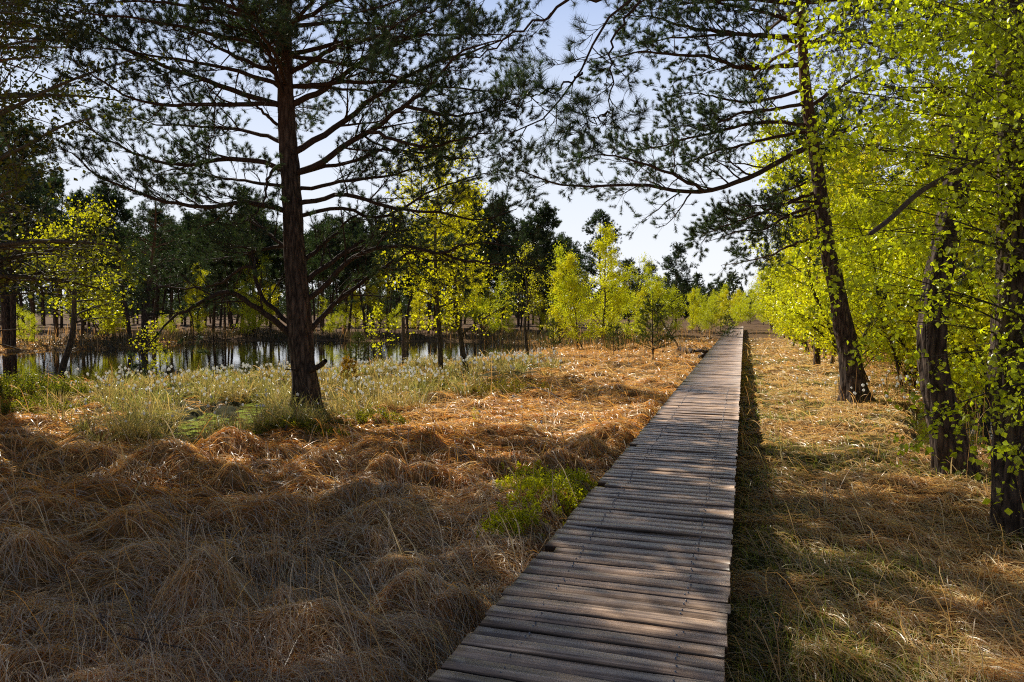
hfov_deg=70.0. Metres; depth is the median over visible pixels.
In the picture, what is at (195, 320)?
birch tree
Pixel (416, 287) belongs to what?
pine tree
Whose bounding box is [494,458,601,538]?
bilberry bush
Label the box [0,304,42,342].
birch tree
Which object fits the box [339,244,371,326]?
pine tree
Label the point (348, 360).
yellow pine sapling
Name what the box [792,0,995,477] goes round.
pine tree
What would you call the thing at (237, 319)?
pine tree
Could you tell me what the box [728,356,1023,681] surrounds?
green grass
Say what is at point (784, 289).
birch tree
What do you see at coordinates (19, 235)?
pine tree
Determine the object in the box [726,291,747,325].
birch tree
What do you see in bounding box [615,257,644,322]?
pine tree
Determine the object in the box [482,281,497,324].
birch tree
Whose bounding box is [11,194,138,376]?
birch tree
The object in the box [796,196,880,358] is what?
birch tree
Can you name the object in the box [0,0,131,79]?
pine tree
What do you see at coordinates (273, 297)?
birch tree
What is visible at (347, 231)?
pine tree
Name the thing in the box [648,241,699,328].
pine tree
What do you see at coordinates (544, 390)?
fallen twig
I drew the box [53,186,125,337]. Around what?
pine tree
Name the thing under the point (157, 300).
pine tree
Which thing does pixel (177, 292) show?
pine tree
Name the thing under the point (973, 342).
birch tree
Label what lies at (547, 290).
pine tree
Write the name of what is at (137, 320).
pine tree
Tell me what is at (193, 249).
pine tree
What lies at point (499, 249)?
pine tree
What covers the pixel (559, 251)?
birch tree
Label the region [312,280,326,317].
pine tree
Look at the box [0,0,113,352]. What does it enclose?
pine tree
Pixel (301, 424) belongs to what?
bilberry bush
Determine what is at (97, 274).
pine tree
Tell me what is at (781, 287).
birch tree
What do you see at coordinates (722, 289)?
birch tree
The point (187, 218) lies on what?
pine tree
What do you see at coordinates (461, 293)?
pine tree
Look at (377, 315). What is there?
birch sapling
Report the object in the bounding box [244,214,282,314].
pine tree
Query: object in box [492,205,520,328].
pine tree
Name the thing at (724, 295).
birch tree
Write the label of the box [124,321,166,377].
birch sapling
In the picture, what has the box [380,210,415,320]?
pine tree
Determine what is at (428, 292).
pine tree
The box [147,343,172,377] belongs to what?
birch sapling
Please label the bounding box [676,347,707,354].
fallen log
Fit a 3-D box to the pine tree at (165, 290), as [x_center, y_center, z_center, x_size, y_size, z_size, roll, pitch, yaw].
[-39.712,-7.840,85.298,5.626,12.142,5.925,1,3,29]
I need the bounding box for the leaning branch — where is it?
[656,313,678,346]
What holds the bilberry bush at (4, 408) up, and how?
on the ground at (756, 326)
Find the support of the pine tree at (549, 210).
on the ground at (756, 326)
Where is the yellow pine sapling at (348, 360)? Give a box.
[337,354,363,379]
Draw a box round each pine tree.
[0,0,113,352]
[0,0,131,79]
[0,0,183,316]
[0,1,151,346]
[0,109,88,346]
[0,127,74,346]
[0,135,58,299]
[0,161,72,341]
[2,200,38,329]
[14,171,99,336]
[16,246,42,323]
[20,0,558,416]
[22,269,57,325]
[22,275,55,323]
[43,280,65,323]
[45,212,91,324]
[46,215,64,327]
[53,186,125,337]
[57,210,90,326]
[61,201,133,330]
[69,178,158,339]
[87,235,146,330]
[98,190,193,349]
[109,240,144,324]
[127,235,166,324]
[128,249,134,323]
[133,205,190,331]
[135,224,163,320]
[136,242,154,324]
[140,240,167,323]
[143,216,198,332]
[150,229,182,324]
[161,268,184,324]
[165,246,186,325]
[166,209,218,329]
[175,210,221,328]
[182,278,211,324]
[190,209,242,330]
[193,217,260,333]
[201,240,240,328]
[202,283,228,323]
[203,269,228,326]
[209,271,242,328]
[217,183,283,331]
[217,206,267,330]
[232,212,248,326]
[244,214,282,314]
[244,218,284,329]
[261,0,1023,536]
[265,277,284,324]
[270,231,283,319]
[271,260,285,299]
[282,229,321,287]
[304,211,344,330]
[305,233,330,330]
[306,219,340,331]
[306,234,322,321]
[312,213,365,333]
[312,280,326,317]
[328,218,383,332]
[332,214,379,331]
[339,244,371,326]
[355,270,375,323]
[361,280,384,323]
[363,218,385,325]
[369,221,401,327]
[373,221,415,332]
[376,253,404,322]
[376,275,404,323]
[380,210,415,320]
[383,223,431,333]
[390,219,439,328]
[402,271,414,326]
[410,196,461,329]
[411,239,444,333]
[425,239,443,321]
[438,182,504,331]
[444,210,476,329]
[444,213,474,327]
[451,279,467,324]
[461,224,506,330]
[471,197,526,332]
[484,237,526,330]
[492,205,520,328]
[505,0,960,403]
[506,204,561,328]
[506,222,536,326]
[506,251,538,329]
[513,238,542,329]
[519,198,576,330]
[524,241,551,324]
[533,257,554,330]
[535,259,570,330]
[539,241,582,331]
[556,232,580,322]
[569,245,588,314]
[571,208,635,327]
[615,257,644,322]
[631,260,668,325]
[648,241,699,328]
[700,282,716,309]
[747,88,903,365]
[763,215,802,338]
[769,153,871,350]
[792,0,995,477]
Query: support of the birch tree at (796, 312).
on the ground at (756, 326)
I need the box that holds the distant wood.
[0,269,758,319]
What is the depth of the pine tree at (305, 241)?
81.88 m
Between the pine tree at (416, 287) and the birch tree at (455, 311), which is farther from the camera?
the pine tree at (416, 287)
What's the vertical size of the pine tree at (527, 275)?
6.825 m
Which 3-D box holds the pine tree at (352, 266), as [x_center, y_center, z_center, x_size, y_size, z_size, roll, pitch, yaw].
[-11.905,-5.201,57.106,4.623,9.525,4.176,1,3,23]
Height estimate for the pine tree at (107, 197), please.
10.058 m
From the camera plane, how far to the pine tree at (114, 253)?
64.76 m
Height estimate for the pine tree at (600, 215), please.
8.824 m
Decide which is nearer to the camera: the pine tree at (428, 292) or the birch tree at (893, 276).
the birch tree at (893, 276)
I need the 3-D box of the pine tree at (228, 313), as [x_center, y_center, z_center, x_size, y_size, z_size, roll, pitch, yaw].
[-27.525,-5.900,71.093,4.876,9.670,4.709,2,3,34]
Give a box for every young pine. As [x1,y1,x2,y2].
[340,328,376,365]
[537,315,567,349]
[602,320,627,354]
[625,292,676,360]
[715,313,740,335]
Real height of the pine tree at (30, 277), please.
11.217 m
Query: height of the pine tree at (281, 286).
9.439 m
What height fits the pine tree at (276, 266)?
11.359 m
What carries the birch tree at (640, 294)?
on the ground at (756, 326)
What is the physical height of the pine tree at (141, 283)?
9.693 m
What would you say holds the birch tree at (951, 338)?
on the ground at (756, 326)
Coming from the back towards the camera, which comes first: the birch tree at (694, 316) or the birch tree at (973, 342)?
the birch tree at (694, 316)
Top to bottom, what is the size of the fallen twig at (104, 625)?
0.180 m
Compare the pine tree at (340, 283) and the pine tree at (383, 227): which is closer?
the pine tree at (340, 283)
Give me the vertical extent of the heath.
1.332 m
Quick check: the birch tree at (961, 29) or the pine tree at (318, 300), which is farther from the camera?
the pine tree at (318, 300)
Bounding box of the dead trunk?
[402,316,406,363]
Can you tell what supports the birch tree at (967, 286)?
on the ground at (756, 326)
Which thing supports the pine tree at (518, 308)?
on the ground at (756, 326)
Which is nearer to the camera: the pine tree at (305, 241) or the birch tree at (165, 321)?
the birch tree at (165, 321)
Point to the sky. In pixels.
(573, 214)
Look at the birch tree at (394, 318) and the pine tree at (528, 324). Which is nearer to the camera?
the birch tree at (394, 318)
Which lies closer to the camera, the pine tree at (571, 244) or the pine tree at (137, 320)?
the pine tree at (137, 320)
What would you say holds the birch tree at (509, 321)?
on the ground at (756, 326)
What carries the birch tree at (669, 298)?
on the ground at (756, 326)
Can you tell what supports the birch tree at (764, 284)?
on the ground at (756, 326)
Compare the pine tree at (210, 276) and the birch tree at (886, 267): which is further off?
the pine tree at (210, 276)
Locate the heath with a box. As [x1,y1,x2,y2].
[0,325,698,349]
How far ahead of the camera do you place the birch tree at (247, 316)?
51.86 m
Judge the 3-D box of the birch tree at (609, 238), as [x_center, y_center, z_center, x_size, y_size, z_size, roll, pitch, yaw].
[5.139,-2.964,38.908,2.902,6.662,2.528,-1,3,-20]
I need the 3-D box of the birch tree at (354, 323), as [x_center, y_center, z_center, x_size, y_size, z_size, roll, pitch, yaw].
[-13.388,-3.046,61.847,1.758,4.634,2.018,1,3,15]
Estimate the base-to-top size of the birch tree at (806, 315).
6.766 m
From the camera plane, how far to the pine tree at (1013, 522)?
6.17 m
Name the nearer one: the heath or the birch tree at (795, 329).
the birch tree at (795, 329)
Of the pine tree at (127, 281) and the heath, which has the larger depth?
the pine tree at (127, 281)
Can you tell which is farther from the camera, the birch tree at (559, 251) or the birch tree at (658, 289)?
the birch tree at (658, 289)
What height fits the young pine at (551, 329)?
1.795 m
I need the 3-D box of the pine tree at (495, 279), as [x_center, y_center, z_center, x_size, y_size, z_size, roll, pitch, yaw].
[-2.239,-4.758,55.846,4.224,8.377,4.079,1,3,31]
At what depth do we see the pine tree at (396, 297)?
91.16 m
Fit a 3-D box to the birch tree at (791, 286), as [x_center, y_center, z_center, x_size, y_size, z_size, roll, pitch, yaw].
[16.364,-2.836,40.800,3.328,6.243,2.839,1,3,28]
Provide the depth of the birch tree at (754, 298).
65.54 m
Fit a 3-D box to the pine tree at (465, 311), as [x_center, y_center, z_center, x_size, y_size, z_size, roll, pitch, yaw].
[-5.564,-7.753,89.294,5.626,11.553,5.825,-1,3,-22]
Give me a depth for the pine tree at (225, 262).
56.16 m
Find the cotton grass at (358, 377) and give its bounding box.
[64,338,918,449]
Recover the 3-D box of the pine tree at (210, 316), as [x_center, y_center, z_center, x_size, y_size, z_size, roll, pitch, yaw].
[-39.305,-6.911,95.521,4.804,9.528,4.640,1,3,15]
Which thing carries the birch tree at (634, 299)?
on the ground at (756, 326)
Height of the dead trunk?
1.913 m
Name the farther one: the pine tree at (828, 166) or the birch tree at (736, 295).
the birch tree at (736, 295)
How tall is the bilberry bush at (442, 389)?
0.549 m
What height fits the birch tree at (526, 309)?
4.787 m
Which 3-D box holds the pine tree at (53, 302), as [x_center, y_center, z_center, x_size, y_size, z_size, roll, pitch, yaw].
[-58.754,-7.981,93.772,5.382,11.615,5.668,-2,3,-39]
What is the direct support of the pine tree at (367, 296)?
on the ground at (756, 326)
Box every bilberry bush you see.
[0,366,104,402]
[0,391,94,415]
[205,413,354,438]
[321,402,411,426]
[408,374,484,392]
[461,374,555,397]
[476,497,541,540]
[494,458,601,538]
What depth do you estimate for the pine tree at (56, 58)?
18.31 m
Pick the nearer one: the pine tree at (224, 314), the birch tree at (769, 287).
the birch tree at (769, 287)
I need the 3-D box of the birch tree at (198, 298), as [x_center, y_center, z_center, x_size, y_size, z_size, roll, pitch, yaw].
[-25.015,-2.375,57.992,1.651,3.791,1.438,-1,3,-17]
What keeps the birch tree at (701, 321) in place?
on the ground at (756, 326)
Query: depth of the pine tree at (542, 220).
59.19 m
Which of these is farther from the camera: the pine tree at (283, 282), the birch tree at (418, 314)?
the pine tree at (283, 282)
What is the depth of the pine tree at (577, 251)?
89.30 m
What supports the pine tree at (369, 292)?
on the ground at (756, 326)
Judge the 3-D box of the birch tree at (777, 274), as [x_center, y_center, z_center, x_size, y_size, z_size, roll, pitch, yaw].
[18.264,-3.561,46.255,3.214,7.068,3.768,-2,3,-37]
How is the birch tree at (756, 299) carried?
on the ground at (756, 326)
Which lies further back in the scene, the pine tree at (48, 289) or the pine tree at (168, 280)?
the pine tree at (48, 289)
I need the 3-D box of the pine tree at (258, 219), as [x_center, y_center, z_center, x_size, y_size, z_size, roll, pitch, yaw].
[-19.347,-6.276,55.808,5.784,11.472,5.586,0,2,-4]
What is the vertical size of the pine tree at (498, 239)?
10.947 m
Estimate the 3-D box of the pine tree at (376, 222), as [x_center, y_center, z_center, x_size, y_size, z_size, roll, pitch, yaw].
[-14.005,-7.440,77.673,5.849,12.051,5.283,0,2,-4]
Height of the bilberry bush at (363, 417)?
0.460 m
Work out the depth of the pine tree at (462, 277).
65.98 m
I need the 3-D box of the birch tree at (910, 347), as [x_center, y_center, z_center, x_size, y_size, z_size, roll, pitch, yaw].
[9.135,-2.309,15.907,2.742,7.227,3.148,2,3,33]
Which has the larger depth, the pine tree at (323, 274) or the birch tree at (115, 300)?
the pine tree at (323, 274)
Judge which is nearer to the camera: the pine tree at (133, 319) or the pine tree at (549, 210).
the pine tree at (549, 210)
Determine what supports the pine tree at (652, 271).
on the ground at (756, 326)
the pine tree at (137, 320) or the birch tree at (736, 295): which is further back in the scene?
the birch tree at (736, 295)
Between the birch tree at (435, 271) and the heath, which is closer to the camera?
the birch tree at (435, 271)
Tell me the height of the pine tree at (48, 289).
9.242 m
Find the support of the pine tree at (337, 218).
on the ground at (756, 326)
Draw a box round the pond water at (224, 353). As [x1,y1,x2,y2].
[0,341,551,381]
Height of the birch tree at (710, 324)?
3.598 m
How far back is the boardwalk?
4.43 m
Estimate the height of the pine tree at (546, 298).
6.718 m
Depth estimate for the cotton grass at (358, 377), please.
16.69 m
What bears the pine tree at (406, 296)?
on the ground at (756, 326)
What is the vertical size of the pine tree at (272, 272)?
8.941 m
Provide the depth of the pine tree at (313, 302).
88.48 m
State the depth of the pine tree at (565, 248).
54.92 m
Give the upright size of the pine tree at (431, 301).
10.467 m
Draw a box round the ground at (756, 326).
[0,312,1023,681]
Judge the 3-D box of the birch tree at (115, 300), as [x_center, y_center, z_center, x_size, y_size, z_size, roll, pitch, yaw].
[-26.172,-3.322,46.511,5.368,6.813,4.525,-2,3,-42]
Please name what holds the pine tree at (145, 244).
on the ground at (756, 326)
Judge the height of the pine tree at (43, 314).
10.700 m
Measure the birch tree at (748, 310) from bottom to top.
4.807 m
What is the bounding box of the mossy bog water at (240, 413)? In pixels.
[169,403,262,439]
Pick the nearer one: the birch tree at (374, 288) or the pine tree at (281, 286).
the birch tree at (374, 288)
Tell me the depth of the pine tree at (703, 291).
100.23 m
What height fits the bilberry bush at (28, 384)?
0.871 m
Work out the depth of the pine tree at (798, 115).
25.24 m
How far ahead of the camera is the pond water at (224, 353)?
33.99 m
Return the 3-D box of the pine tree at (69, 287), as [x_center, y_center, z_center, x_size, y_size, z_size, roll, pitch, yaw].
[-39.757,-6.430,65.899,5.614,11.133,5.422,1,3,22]
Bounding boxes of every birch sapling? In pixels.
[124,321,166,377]
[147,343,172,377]
[359,302,398,360]
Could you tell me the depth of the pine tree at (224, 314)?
66.16 m
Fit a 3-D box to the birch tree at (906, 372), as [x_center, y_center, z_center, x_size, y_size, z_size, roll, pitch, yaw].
[10.482,-2.218,19.003,4.632,6.974,5.495,-1,3,-27]
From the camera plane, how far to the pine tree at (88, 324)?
72.45 m
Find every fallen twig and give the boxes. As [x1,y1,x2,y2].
[99,586,191,649]
[525,377,568,405]
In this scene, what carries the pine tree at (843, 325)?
on the ground at (756, 326)
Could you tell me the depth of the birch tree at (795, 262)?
30.85 m
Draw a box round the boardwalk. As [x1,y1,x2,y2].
[427,326,742,681]
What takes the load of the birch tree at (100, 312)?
on the ground at (756, 326)
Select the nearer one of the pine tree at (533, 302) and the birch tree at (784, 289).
the birch tree at (784, 289)
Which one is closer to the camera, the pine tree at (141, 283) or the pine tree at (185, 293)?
the pine tree at (141, 283)
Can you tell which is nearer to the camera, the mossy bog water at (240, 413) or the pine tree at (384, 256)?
the mossy bog water at (240, 413)
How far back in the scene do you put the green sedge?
14.60 m
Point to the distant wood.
(695, 280)
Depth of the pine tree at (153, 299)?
88.45 m
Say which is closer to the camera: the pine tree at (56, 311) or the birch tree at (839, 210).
the birch tree at (839, 210)
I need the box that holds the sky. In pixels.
[0,0,994,309]
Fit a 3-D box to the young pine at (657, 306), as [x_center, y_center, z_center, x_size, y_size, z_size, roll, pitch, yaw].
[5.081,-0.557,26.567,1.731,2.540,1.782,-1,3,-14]
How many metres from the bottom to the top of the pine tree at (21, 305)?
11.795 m
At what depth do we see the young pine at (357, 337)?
27.02 m
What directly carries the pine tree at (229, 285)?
on the ground at (756, 326)
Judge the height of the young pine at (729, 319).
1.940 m
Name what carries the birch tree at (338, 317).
on the ground at (756, 326)
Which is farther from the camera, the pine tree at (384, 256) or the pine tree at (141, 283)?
the pine tree at (141, 283)
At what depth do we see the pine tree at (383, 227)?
72.39 m
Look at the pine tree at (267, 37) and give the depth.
12.89 m
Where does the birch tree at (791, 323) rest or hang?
on the ground at (756, 326)
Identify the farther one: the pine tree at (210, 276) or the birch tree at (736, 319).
the birch tree at (736, 319)
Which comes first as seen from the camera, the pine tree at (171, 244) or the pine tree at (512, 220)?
the pine tree at (171, 244)
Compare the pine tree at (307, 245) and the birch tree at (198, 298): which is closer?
the birch tree at (198, 298)
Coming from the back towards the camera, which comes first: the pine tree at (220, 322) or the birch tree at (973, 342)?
the pine tree at (220, 322)
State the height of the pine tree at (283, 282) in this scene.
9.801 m
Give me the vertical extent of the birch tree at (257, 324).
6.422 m
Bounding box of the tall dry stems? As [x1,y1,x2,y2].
[0,321,1023,681]
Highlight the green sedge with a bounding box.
[19,349,574,450]
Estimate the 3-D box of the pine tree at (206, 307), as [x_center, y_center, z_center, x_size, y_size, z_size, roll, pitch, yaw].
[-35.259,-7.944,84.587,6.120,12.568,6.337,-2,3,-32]
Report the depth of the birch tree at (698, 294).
74.70 m
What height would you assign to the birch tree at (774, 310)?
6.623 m
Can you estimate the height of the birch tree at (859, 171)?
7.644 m
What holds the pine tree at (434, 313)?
on the ground at (756, 326)
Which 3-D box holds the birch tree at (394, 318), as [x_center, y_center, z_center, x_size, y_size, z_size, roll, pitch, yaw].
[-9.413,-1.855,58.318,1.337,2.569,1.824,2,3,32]
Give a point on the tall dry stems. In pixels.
(552, 347)
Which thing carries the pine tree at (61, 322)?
on the ground at (756, 326)
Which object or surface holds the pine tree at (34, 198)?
on the ground at (756, 326)
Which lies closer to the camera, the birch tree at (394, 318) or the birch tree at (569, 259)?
the birch tree at (569, 259)
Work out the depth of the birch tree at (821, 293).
26.80 m
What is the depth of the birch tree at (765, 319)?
72.99 m
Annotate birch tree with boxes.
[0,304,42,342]
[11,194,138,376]
[50,243,146,337]
[97,287,123,336]
[157,310,181,333]
[183,262,210,333]
[187,290,205,329]
[224,253,279,335]
[237,299,256,336]
[257,285,281,327]
[315,294,350,333]
[347,284,366,327]
[359,257,394,333]
[375,107,491,373]
[384,303,401,330]
[395,167,525,373]
[408,288,427,328]
[440,303,464,333]
[459,265,516,336]
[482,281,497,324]
[502,306,516,333]
[503,239,551,355]
[529,289,548,329]
[540,249,586,346]
[545,241,604,347]
[579,222,630,339]
[590,252,661,342]
[629,287,651,333]
[641,267,690,333]
[649,281,665,334]
[685,288,701,330]
[688,298,715,331]
[689,286,710,326]
[698,289,722,330]
[703,283,730,323]
[709,288,732,330]
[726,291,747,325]
[727,288,741,321]
[734,289,748,322]
[740,288,755,323]
[742,0,1023,514]
[742,112,926,382]
[746,268,777,329]
[746,280,773,330]
[754,249,782,325]
[755,274,771,328]
[757,228,815,350]
[757,263,803,346]
[763,255,788,337]
[770,249,801,340]
[771,243,799,339]
[773,147,886,363]
[777,248,805,343]
[781,173,837,357]
[782,189,829,349]
[786,262,813,348]
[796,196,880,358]
[799,148,991,387]
[805,114,920,361]
[806,186,861,361]
[806,186,869,357]
[808,118,994,386]
[821,136,995,386]
[856,185,936,373]
[859,158,937,365]
[863,69,994,371]
[878,168,995,411]
[901,101,995,366]
[912,79,996,422]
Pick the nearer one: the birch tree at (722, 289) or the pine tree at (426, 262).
the pine tree at (426, 262)
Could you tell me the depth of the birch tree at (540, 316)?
57.93 m
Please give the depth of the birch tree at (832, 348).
23.00 m
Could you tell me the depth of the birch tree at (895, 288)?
20.97 m
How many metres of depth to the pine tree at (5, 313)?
38.55 m
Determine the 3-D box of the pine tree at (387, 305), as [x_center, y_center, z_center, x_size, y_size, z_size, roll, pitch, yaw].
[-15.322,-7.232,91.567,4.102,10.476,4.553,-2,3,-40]
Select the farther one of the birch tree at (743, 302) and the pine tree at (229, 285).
the birch tree at (743, 302)
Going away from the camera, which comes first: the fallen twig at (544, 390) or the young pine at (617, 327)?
the fallen twig at (544, 390)
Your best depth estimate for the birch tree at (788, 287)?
28.99 m
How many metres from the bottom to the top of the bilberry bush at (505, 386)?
0.594 m
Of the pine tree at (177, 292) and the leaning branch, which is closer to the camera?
the leaning branch
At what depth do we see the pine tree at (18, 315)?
67.61 m
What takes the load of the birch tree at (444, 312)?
on the ground at (756, 326)
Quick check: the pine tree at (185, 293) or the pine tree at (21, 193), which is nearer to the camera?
the pine tree at (21, 193)
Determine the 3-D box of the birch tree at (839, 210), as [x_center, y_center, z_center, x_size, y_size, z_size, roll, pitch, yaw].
[9.709,-1.993,17.773,5.209,6.611,4.390,-1,3,-13]
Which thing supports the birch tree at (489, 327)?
on the ground at (756, 326)
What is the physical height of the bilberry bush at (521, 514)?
0.369 m
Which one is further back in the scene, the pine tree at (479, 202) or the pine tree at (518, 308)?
the pine tree at (518, 308)

